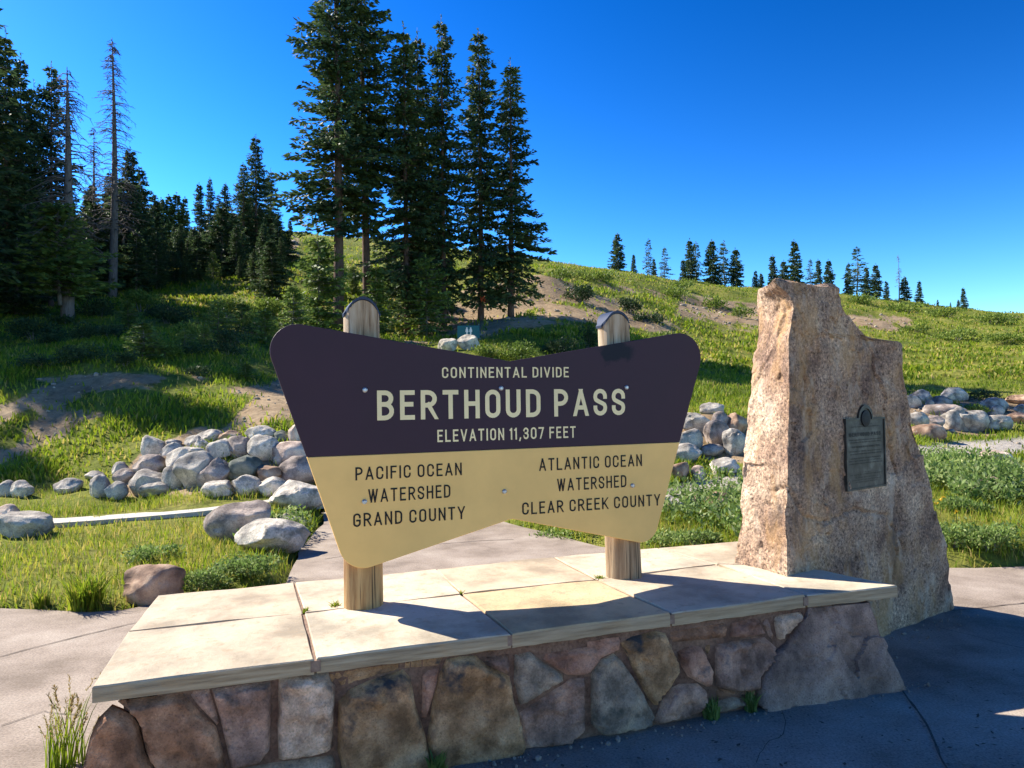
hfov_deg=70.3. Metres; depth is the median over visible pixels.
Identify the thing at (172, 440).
boulder
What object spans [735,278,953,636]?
standing stone
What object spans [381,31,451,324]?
spruce tree
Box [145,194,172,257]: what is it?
spruce tree
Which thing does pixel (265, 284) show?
spruce tree
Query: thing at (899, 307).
shrub
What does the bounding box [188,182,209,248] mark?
spruce tree
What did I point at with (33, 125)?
spruce tree
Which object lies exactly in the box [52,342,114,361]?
shrub
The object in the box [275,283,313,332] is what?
young fir
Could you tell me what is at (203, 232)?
spruce tree
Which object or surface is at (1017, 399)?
boulder
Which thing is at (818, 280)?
spruce tree
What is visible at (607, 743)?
gravel grit
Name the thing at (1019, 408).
boulder
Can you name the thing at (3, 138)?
spruce tree
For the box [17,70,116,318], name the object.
dead tree
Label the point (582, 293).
shrub
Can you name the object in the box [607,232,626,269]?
spruce tree
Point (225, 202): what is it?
spruce tree
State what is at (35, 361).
shrub
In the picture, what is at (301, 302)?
shrub
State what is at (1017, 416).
boulder
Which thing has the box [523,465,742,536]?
ground cover
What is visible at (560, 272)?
shrub
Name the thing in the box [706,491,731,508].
boulder
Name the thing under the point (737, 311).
shrub
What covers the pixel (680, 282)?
shrub
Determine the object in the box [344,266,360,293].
spruce tree
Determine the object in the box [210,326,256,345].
shrub
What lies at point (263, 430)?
boulder
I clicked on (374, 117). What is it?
spruce tree
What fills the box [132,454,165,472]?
boulder
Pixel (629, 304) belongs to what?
shrub
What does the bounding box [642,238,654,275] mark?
spruce tree
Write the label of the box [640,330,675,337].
shrub
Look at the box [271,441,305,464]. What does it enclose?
boulder
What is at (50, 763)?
grass tuft
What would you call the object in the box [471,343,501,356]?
shrub
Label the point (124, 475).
boulder
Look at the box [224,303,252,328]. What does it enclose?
young fir
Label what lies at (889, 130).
sky
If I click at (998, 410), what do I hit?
boulder
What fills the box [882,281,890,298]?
spruce tree
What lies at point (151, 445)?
boulder
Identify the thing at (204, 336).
young fir
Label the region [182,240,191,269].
spruce tree
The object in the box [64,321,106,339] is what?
shrub
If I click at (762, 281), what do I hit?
spruce tree
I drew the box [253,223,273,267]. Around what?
spruce tree
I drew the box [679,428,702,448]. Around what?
boulder
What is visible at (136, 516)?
footpath
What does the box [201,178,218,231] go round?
spruce tree
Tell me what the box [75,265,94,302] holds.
spruce tree
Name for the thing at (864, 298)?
shrub
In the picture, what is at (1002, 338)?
shrub
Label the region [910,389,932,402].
boulder
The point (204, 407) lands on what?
slope grass
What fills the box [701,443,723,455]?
boulder
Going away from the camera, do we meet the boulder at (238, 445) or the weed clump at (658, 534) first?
the weed clump at (658, 534)
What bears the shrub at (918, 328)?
on the ground at (142, 379)
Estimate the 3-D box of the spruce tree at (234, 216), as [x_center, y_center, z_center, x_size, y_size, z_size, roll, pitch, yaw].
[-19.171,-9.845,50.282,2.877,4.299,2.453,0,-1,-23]
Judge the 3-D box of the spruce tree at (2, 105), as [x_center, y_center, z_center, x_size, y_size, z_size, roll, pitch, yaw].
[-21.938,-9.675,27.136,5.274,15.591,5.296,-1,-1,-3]
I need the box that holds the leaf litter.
[529,669,1023,767]
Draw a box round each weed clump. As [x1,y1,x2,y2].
[113,542,186,564]
[181,563,234,592]
[211,551,286,578]
[529,528,581,539]
[646,527,684,546]
[665,526,727,544]
[932,495,995,513]
[939,519,974,548]
[945,516,1023,551]
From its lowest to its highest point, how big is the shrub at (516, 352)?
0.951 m
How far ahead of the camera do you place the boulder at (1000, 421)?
21.10 m
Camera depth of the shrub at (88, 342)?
18.08 m
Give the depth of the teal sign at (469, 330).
28.74 m
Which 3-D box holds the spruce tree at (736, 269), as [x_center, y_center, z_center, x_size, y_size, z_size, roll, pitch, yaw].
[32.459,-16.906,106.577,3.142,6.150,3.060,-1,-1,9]
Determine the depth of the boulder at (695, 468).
12.49 m
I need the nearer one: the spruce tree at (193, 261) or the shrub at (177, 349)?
the shrub at (177, 349)
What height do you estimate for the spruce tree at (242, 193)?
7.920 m
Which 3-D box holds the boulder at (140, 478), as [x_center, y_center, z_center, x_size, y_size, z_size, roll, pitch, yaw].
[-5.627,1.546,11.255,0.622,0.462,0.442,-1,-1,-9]
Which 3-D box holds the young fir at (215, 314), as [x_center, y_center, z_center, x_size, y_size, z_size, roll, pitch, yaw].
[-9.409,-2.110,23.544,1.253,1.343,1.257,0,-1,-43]
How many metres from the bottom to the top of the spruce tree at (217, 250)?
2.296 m
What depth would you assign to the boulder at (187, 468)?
10.92 m
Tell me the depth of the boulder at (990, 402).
23.63 m
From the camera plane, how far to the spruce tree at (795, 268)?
106.07 m
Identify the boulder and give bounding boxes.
[0,480,13,496]
[0,504,19,514]
[0,511,54,537]
[9,480,34,497]
[53,478,83,493]
[84,471,104,478]
[89,474,110,497]
[103,481,128,499]
[111,461,128,474]
[112,468,134,482]
[122,564,185,606]
[128,469,161,494]
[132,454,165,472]
[139,482,170,496]
[140,435,164,455]
[159,442,182,458]
[161,466,182,489]
[165,439,181,445]
[165,447,205,466]
[172,451,214,487]
[184,435,200,446]
[193,438,208,447]
[196,457,229,485]
[197,429,222,441]
[201,480,232,497]
[203,500,270,541]
[205,438,230,457]
[218,430,241,439]
[228,435,249,457]
[228,455,262,480]
[232,474,260,495]
[234,518,310,552]
[245,425,276,437]
[247,434,279,460]
[256,465,281,480]
[257,476,285,496]
[269,479,322,510]
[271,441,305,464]
[273,430,288,441]
[276,513,305,522]
[279,456,314,482]
[288,424,299,440]
[438,338,457,350]
[457,334,479,349]
[665,495,683,510]
[671,462,688,480]
[675,443,701,462]
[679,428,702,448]
[683,412,709,432]
[691,465,705,480]
[699,402,723,413]
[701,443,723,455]
[703,420,728,446]
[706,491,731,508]
[710,457,740,474]
[711,411,728,423]
[722,428,745,454]
[727,412,747,432]
[907,395,921,407]
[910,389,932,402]
[910,412,929,424]
[912,423,946,440]
[922,404,966,415]
[925,399,934,404]
[928,415,944,425]
[932,395,952,403]
[940,406,968,430]
[941,387,968,400]
[960,410,989,431]
[979,450,1012,462]
[980,397,1008,410]
[984,415,1012,430]
[988,405,1004,415]
[1005,394,1023,403]
[1006,412,1023,423]
[1014,404,1023,412]
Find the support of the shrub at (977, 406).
on the ground at (142, 379)
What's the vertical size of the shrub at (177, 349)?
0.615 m
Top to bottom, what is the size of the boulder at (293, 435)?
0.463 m
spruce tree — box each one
[0,8,33,301]
[0,26,51,303]
[0,53,43,281]
[0,99,6,176]
[0,113,19,241]
[0,199,122,305]
[0,211,57,314]
[0,238,22,290]
[21,60,85,306]
[22,79,59,244]
[28,224,58,304]
[75,188,103,232]
[75,201,125,293]
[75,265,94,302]
[85,183,101,206]
[88,230,128,291]
[97,172,118,225]
[103,178,168,279]
[103,205,121,260]
[118,146,151,255]
[118,229,157,291]
[135,167,155,245]
[141,231,171,288]
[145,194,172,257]
[153,209,173,261]
[159,197,170,234]
[162,194,175,237]
[164,193,185,238]
[169,227,190,255]
[170,223,176,244]
[172,223,185,261]
[177,197,190,238]
[178,235,187,272]
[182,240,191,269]
[185,229,198,249]
[187,235,211,276]
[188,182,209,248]
[192,263,204,281]
[195,205,247,274]
[195,230,213,262]
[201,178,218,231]
[202,251,221,280]
[207,244,221,276]
[213,194,221,225]
[216,183,231,212]
[216,211,250,267]
[217,266,226,278]
[222,225,248,276]
[228,164,257,252]
[235,256,243,279]
[236,134,275,252]
[243,252,262,283]
[244,239,295,300]
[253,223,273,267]
[263,168,283,251]
[266,0,415,329]
[272,214,291,264]
[275,237,289,273]
[282,230,300,261]
[287,221,294,235]
[293,233,352,330]
[307,273,320,296]
[312,0,402,296]
[327,255,346,289]
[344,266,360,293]
[352,21,453,334]
[360,263,397,333]
[380,258,398,296]
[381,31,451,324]
[395,254,457,337]
[413,14,473,329]
[431,28,530,320]
[467,57,557,316]
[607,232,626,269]
[631,254,637,272]
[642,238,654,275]
[651,259,657,276]
[658,247,673,277]
[679,260,688,280]
[684,238,700,280]
[693,241,702,280]
[701,240,723,285]
[717,240,731,285]
[724,248,744,286]
[752,271,760,287]
[758,274,764,287]
[767,255,780,284]
[777,259,789,279]
[786,239,805,282]
[805,259,817,284]
[811,260,822,284]
[823,259,835,284]
[841,246,873,295]
[843,262,852,293]
[862,266,874,297]
[870,263,883,298]
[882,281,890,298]
[898,277,912,300]
[914,281,924,301]
[960,287,969,307]
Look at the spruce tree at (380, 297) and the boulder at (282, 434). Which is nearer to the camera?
the boulder at (282, 434)
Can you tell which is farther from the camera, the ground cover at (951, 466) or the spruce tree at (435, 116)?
the spruce tree at (435, 116)
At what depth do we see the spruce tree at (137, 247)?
41.93 m
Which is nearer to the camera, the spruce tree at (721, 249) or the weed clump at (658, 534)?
the weed clump at (658, 534)
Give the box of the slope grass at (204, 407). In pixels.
[0,303,1023,484]
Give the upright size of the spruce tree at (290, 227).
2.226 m
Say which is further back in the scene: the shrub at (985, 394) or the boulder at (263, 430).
the shrub at (985, 394)
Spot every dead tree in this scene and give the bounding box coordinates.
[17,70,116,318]
[76,127,108,233]
[80,39,146,296]
[894,257,901,298]
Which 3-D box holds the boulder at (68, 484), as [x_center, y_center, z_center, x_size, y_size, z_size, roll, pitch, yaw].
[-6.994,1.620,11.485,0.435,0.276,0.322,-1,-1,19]
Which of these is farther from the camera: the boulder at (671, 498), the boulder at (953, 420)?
the boulder at (953, 420)
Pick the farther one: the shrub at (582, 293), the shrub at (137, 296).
the shrub at (582, 293)
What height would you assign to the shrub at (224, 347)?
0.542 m
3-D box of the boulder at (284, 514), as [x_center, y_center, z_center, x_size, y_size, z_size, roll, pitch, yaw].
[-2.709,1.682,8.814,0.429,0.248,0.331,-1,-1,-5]
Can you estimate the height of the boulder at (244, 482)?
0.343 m
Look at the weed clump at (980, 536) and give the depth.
6.80 m
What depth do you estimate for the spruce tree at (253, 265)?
43.22 m
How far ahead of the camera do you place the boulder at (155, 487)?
10.97 m
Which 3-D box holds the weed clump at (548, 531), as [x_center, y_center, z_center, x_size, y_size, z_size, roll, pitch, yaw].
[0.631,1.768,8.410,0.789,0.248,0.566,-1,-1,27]
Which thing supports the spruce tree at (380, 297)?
on the ground at (142, 379)
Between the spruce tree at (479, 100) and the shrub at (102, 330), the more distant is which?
the spruce tree at (479, 100)
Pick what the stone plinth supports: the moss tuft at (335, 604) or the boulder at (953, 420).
the moss tuft at (335, 604)
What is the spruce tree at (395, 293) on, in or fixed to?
on the ground at (142, 379)
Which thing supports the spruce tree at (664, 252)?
on the ground at (142, 379)
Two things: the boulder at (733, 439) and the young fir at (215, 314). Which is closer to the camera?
the boulder at (733, 439)
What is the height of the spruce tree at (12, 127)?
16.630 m
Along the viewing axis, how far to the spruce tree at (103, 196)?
50.07 m
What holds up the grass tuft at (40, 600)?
on the ground at (142, 379)
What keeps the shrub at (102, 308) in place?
on the ground at (142, 379)
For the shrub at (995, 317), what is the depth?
72.49 m
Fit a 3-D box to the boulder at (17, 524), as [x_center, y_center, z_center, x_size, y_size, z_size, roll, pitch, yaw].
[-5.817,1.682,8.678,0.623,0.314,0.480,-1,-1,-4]
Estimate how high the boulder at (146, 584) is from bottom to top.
0.384 m
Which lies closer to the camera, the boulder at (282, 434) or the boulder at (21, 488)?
the boulder at (21, 488)
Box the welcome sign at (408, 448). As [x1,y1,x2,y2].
[270,296,700,610]
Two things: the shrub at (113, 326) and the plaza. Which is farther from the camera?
the shrub at (113, 326)
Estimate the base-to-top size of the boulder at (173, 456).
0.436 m
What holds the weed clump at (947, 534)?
on the ground at (142, 379)
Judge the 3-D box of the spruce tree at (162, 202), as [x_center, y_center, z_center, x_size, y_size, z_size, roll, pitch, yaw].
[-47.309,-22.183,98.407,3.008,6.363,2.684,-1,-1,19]
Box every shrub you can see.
[0,316,69,341]
[6,352,83,366]
[34,333,63,344]
[38,314,79,323]
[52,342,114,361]
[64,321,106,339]
[75,294,118,317]
[76,338,98,353]
[93,322,123,333]
[93,324,128,338]
[107,350,140,365]
[117,288,171,311]
[138,339,185,356]
[140,300,181,316]
[149,301,196,322]
[154,307,183,323]
[169,341,213,354]
[170,320,210,338]
[183,364,211,375]
[206,294,248,317]
[207,340,247,355]
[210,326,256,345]
[230,323,260,333]
[238,308,279,333]
[241,300,267,311]
[251,296,290,320]
[288,285,317,320]
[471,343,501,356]
[495,339,546,360]
[538,332,583,352]
[547,266,578,280]
[562,283,594,301]
[575,268,619,282]
[577,322,597,347]
[616,293,642,313]
[632,311,666,323]
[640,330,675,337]
[658,282,691,298]
[661,278,700,288]
[701,292,728,308]
[729,306,756,317]
[846,289,879,303]
[879,300,926,312]
[895,323,935,332]
[923,306,966,316]
[930,327,983,340]
[959,312,1022,324]
[964,403,993,412]
[965,389,1014,400]
[979,332,1023,343]
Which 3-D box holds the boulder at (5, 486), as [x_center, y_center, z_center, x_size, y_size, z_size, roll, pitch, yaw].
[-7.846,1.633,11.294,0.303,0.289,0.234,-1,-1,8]
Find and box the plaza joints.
[3,539,1022,767]
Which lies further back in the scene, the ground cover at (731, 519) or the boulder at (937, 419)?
the boulder at (937, 419)
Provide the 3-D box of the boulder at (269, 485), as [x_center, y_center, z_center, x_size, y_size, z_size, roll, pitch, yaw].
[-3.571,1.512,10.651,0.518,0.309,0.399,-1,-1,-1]
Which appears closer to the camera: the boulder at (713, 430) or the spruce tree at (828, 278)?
the boulder at (713, 430)
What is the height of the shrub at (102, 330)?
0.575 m
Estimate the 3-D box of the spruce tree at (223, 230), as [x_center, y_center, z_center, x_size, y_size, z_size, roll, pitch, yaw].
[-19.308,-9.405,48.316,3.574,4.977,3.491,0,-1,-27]
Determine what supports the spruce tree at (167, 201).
on the ground at (142, 379)
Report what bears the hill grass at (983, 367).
on the ground at (142, 379)
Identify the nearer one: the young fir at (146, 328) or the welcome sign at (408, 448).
the welcome sign at (408, 448)
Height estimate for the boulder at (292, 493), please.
0.453 m
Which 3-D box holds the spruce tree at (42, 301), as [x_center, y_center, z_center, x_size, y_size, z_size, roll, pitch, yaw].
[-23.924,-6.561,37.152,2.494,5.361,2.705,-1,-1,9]
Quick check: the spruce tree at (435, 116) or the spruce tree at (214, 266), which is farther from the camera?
the spruce tree at (214, 266)
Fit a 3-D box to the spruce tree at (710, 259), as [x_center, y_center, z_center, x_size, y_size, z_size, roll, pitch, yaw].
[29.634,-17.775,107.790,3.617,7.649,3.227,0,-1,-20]
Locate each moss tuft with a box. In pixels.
[330,600,341,606]
[592,575,605,578]
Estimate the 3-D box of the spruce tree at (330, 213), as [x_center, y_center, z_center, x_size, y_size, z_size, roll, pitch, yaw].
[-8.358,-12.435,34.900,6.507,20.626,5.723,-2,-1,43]
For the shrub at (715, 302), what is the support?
on the ground at (142, 379)
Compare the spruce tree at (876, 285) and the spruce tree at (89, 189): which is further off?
the spruce tree at (876, 285)
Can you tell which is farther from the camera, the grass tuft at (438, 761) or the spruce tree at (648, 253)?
the spruce tree at (648, 253)
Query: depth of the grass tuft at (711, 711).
3.58 m
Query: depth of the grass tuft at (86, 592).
5.63 m
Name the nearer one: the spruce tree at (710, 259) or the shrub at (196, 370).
the shrub at (196, 370)
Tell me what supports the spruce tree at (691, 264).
on the ground at (142, 379)
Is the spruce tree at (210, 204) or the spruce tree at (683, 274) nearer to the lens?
the spruce tree at (210, 204)
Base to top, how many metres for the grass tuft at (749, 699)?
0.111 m
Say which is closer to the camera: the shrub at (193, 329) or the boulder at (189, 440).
the boulder at (189, 440)
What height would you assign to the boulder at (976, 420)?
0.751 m
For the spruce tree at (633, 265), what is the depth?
95.88 m
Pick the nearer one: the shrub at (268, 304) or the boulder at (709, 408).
the boulder at (709, 408)
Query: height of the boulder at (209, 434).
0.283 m
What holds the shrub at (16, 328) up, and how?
on the ground at (142, 379)
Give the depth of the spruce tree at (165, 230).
53.73 m
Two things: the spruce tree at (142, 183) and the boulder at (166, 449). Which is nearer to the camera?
the boulder at (166, 449)
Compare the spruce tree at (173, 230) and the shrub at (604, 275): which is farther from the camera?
the spruce tree at (173, 230)
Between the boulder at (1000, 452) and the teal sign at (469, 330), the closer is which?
the boulder at (1000, 452)
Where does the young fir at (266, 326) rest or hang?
on the ground at (142, 379)
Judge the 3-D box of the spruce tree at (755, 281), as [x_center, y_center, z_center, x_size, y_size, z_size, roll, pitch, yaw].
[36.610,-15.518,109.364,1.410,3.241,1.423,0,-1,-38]
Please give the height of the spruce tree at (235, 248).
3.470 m
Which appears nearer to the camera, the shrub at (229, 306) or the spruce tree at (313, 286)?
the shrub at (229, 306)
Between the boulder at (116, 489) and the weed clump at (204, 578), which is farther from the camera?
the boulder at (116, 489)
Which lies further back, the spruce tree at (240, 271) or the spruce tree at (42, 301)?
the spruce tree at (240, 271)
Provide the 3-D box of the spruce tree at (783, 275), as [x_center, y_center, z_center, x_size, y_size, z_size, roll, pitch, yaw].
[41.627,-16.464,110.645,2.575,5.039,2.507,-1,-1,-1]
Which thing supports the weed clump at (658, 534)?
on the ground at (142, 379)
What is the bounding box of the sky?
[0,0,1023,312]
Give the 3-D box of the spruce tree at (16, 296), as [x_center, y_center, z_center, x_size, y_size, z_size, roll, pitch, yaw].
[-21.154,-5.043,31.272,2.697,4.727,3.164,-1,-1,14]
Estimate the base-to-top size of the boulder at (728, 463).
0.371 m
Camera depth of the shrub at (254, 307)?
32.58 m
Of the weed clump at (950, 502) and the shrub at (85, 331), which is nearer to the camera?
the weed clump at (950, 502)
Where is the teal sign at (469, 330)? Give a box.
[457,325,479,339]
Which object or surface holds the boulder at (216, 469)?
on the ground at (142, 379)
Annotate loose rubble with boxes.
[3,236,1023,490]
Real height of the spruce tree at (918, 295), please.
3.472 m
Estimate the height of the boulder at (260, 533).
0.364 m
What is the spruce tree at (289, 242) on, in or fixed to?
on the ground at (142, 379)
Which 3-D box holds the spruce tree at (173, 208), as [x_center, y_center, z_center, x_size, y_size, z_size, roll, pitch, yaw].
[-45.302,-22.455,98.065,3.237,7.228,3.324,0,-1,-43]
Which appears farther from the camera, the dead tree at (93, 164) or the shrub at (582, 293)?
the shrub at (582, 293)
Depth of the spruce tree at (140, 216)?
44.87 m
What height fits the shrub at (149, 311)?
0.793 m
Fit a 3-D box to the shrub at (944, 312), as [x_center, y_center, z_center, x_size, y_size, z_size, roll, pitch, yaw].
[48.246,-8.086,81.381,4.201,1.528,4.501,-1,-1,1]
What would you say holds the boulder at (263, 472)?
on the ground at (142, 379)
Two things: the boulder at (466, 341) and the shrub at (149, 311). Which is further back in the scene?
the shrub at (149, 311)
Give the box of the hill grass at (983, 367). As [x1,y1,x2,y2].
[23,230,1023,380]
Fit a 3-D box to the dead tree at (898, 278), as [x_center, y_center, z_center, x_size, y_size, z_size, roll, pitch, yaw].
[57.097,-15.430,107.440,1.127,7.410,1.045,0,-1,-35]
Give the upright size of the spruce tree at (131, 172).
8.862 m
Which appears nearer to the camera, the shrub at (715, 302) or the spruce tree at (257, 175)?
the spruce tree at (257, 175)
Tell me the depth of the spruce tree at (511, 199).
37.42 m
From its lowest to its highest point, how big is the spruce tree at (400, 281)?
16.351 m
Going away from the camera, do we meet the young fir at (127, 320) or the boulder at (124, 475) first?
the boulder at (124, 475)
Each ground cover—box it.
[232,504,313,554]
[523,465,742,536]
[919,441,1023,504]
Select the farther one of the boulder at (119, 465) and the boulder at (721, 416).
the boulder at (721, 416)
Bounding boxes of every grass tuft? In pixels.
[28,586,51,609]
[37,672,100,767]
[42,705,63,767]
[53,567,118,611]
[425,750,447,767]
[702,697,720,720]
[741,691,763,712]
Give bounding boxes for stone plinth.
[83,541,905,767]
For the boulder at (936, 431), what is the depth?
17.87 m
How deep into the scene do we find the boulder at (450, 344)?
26.60 m
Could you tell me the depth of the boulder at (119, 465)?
11.97 m
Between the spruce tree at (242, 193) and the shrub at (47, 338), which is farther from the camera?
the spruce tree at (242, 193)
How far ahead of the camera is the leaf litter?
3.30 m
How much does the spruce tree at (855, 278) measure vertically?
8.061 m
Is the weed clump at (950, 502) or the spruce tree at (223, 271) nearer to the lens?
the weed clump at (950, 502)
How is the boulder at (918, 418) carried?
on the ground at (142, 379)
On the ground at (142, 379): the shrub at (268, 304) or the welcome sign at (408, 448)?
the shrub at (268, 304)
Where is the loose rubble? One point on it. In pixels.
(495, 332)
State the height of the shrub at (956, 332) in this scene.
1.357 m
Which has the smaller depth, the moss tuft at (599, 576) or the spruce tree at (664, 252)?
the moss tuft at (599, 576)
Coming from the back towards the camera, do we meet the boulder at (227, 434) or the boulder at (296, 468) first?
the boulder at (227, 434)
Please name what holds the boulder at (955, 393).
on the ground at (142, 379)
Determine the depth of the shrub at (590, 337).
30.33 m
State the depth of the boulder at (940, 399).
23.82 m
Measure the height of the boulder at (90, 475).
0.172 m
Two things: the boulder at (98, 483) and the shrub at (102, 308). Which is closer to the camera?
the boulder at (98, 483)
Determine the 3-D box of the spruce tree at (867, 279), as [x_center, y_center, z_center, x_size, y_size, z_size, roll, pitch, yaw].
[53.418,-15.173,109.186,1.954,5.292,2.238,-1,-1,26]
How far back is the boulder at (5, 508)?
9.31 m
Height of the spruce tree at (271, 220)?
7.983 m
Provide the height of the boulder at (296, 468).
0.522 m
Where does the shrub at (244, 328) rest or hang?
on the ground at (142, 379)
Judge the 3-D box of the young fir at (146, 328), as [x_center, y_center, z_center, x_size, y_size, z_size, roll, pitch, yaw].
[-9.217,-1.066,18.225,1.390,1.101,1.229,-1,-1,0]
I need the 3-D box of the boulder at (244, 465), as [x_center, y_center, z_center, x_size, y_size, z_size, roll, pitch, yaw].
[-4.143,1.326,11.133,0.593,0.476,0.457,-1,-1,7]
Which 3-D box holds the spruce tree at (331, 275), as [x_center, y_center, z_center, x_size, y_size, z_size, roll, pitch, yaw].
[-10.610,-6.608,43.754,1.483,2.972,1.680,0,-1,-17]
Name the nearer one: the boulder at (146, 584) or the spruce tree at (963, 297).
the boulder at (146, 584)
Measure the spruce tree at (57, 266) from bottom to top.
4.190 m
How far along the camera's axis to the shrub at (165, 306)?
28.15 m
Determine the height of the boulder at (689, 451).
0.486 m
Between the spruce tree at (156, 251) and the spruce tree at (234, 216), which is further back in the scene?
the spruce tree at (234, 216)
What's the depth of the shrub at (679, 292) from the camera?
69.16 m
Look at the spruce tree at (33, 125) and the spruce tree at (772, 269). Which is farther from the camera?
the spruce tree at (772, 269)
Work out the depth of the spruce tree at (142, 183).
47.27 m
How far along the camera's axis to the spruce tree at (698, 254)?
112.28 m
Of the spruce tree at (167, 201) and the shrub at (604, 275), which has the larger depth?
the spruce tree at (167, 201)
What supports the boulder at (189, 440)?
on the ground at (142, 379)
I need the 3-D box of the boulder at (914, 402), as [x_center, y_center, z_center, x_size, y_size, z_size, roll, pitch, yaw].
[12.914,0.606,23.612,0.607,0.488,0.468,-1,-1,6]
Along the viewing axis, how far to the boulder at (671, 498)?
9.22 m
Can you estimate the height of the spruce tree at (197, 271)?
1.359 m
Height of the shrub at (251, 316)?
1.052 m
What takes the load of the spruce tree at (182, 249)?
on the ground at (142, 379)
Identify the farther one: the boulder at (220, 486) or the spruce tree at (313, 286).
the spruce tree at (313, 286)
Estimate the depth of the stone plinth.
3.39 m
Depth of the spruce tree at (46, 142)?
35.12 m
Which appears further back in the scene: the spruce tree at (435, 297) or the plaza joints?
the spruce tree at (435, 297)
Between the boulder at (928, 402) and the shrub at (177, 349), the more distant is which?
the boulder at (928, 402)
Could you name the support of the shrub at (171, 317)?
on the ground at (142, 379)
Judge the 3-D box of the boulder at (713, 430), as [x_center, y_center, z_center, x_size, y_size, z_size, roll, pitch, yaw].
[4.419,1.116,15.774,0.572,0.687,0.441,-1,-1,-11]
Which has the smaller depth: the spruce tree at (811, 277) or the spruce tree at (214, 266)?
the spruce tree at (214, 266)
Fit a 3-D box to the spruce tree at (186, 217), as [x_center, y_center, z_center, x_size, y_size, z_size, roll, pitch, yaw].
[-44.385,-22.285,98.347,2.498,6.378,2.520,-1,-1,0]
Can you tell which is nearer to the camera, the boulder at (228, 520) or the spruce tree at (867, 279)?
the boulder at (228, 520)
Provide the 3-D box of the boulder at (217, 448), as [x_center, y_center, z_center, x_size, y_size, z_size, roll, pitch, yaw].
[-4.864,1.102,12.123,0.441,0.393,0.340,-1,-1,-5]
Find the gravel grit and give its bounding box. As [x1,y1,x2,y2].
[481,611,978,767]
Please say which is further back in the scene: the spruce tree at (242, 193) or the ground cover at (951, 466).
the spruce tree at (242, 193)
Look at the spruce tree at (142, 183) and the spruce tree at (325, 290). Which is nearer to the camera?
the spruce tree at (325, 290)
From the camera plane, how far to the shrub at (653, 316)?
44.25 m
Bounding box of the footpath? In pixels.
[53,500,323,527]
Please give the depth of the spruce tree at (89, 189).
48.28 m
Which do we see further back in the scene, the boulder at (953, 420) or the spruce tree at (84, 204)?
the spruce tree at (84, 204)
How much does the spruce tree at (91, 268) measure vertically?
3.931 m
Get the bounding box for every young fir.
[116,300,142,330]
[121,320,174,358]
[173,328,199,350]
[195,324,217,349]
[200,298,239,332]
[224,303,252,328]
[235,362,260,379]
[244,308,281,342]
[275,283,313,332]
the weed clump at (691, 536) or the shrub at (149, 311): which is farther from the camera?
the shrub at (149, 311)
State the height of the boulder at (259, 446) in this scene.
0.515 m
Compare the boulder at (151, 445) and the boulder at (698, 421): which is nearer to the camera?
the boulder at (151, 445)
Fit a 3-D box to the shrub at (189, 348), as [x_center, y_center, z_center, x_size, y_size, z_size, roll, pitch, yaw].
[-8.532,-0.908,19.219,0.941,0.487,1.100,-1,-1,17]
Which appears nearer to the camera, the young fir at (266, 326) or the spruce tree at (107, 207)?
the young fir at (266, 326)
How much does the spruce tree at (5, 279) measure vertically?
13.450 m
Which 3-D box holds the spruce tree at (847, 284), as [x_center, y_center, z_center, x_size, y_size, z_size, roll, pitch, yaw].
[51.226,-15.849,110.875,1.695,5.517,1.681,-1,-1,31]
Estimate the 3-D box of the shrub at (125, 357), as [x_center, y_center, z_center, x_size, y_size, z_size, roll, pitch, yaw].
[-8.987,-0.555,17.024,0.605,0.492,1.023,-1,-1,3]
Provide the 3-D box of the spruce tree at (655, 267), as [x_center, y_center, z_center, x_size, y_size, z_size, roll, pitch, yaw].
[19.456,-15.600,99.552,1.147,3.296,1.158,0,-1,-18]
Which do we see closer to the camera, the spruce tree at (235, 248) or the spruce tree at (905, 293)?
the spruce tree at (235, 248)
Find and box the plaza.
[0,511,1023,767]
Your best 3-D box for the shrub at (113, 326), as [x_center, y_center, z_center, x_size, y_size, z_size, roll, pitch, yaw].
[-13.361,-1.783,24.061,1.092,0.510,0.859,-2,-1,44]
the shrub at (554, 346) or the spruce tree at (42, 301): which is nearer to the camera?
the shrub at (554, 346)
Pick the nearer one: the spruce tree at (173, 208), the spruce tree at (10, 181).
the spruce tree at (10, 181)
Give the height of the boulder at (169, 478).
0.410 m
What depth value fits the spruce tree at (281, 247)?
46.85 m
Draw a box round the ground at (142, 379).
[0,233,1023,611]
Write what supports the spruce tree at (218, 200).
on the ground at (142, 379)
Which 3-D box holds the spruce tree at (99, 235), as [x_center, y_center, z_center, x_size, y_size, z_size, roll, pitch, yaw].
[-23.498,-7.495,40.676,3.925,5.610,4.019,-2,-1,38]
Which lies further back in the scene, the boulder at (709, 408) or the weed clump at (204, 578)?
the boulder at (709, 408)
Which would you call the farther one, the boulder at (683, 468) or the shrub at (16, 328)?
the shrub at (16, 328)
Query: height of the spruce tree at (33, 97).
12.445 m
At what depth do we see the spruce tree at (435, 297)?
35.40 m
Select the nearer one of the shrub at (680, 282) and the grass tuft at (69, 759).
the grass tuft at (69, 759)
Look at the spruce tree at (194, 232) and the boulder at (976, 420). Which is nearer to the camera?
the boulder at (976, 420)
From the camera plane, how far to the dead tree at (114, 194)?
40.12 m
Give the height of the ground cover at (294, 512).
0.395 m
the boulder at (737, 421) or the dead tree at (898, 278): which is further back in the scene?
the dead tree at (898, 278)
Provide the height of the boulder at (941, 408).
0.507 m
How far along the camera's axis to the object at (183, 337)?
19.73 m
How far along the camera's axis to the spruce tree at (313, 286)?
41.39 m
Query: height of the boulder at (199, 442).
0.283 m

